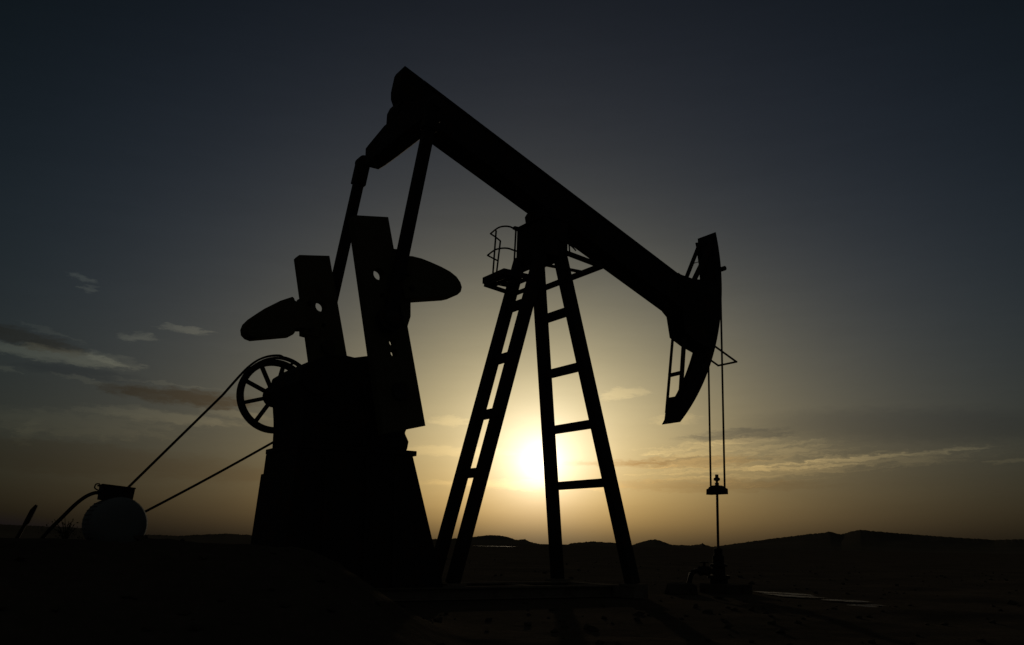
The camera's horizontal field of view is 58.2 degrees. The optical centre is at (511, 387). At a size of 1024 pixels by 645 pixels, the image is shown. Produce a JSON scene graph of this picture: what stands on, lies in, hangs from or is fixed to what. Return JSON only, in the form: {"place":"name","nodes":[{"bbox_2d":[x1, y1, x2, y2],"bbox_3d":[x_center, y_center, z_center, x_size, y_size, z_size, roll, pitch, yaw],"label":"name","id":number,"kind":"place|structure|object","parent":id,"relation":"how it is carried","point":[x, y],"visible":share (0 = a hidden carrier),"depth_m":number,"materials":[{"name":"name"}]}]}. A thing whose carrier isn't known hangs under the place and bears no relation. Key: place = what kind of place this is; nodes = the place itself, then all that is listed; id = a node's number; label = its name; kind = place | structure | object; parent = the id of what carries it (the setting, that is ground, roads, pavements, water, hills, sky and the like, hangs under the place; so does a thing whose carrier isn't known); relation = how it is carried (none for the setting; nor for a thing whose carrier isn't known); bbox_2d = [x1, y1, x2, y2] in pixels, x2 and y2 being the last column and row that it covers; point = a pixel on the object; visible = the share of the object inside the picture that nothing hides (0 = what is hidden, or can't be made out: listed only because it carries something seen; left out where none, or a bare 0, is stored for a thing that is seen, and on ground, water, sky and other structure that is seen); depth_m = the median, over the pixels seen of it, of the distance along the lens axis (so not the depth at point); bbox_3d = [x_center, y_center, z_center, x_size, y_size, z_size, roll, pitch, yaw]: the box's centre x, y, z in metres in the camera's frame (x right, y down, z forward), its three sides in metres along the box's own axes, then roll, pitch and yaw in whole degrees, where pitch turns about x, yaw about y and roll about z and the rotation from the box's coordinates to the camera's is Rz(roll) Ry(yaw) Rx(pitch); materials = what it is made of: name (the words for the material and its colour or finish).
{"place":"outdoors","nodes":[
{"label":"outdoors","id":0,"kind":"place"},
{"bbox_2d":[0,524,435,545],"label":"hills","id":1,"kind":"structure","parent":0,"point":[12,531],"depth_m":192.32,"materials":[{"name":"black"}]},
{"bbox_2d":[0,538,1023,644],"bbox_3d":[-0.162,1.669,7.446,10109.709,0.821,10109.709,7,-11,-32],"label":"ground","id":2,"kind":"structure","parent":0,"point":[83,585],"depth_m":7.85,"materials":[{"name":"soil"}]},
{"bbox_2d":[15,504,37,537],"bbox_3d":[-10.264,3.146,19.017,0.758,1.446,0.112,1,-10,-1],"label":"leaning stake","id":3,"kind":"object","parent":2,"relation":"on","point":[28,518],"visible":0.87,"depth_m":19.05,"materials":[{"name":"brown wood"}]},
{"bbox_2d":[38,519,93,538],"bbox_3d":[-3.234,1.017,6.679,0.364,0.216,0.330,7,-11,-32],"label":"shrub","id":4,"kind":"object","parent":2,"relation":"on","point":[66,534],"visible":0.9,"depth_m":6.66,"materials":[{"name":"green plant"}]},
{"bbox_2d":[81,483,147,542],"bbox_3d":[-4.689,1.817,10.734,0.860,1.348,1.210,7,-11,-32],"label":"electric motor","id":5,"kind":"object","parent":2,"relation":"on","point":[116,513],"visible":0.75,"depth_m":10.35,"materials":[{"name":"paint"}]},
{"bbox_2d":[41,491,100,537],"bbox_3d":[-5.378,1.711,9.917,1.696,1.260,0.174,8,-12,-36],"label":"power cable","id":6,"kind":"object","parent":5,"relation":"attached to","point":[70,509],"visible":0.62,"depth_m":10.33,"materials":[{"name":"rubber"}]},
{"bbox_2d":[127,354,300,511],"bbox_3d":[-3.891,0.673,12.070,2.690,2.446,0.044,7,-11,-32],"label":"drive belt","id":7,"kind":"object","parent":5,"relation":"attached to","point":[188,428],"visible":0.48,"depth_m":11.99,"materials":[{"name":"rubber"}]},
{"bbox_2d":[236,66,736,600],"bbox_3d":[0.206,-0.664,14.087,8.708,7.535,2.560,7,-11,-32],"label":"pumpjack","id":8,"kind":"object","parent":2,"relation":"on","point":[338,482],"visible":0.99,"depth_m":12.97,"materials":[{"name":"paint"}]},
{"bbox_2d":[706,304,727,547],"bbox_3d":[3.569,0.399,16.123,0.130,5.000,0.399,7,-11,-32],"label":"wireline hanger","id":9,"kind":"object","parent":8,"relation":"hanging from","point":[716,489],"visible":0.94,"depth_m":15.95,"materials":[{"name":"metal"}]},
{"bbox_2d":[664,582,697,594],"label":"concrete block","id":10,"kind":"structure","parent":2,"relation":"on","point":[678,588],"depth_m":14.87,"materials":[{"name":"concrete"}]},
{"bbox_2d":[687,548,751,593],"bbox_3d":[3.407,3.080,15.436,1.028,0.760,0.700,7,-11,-32],"label":"wellhead","id":11,"kind":"object","parent":2,"relation":"on","point":[719,583],"visible":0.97,"depth_m":15.47,"materials":[{"name":"metal"}]},
{"bbox_2d":[0,0,1023,546],"label":"sky","id":12,"kind":"structure","parent":0,"point":[855,167],"materials":[{"name":"grey"}]},
{"bbox_2d":[432,535,636,546],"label":"hills","id":13,"kind":"structure","parent":0,"point":[494,539],"depth_m":531.73,"materials":[{"name":"black"}]},
{"bbox_2d":[633,530,1023,553],"bbox_3d":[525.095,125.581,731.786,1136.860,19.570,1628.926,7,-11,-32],"label":"hills","id":14,"kind":"structure","parent":0,"point":[864,540],"depth_m":652.88,"materials":[{"name":"black"}]}
]}

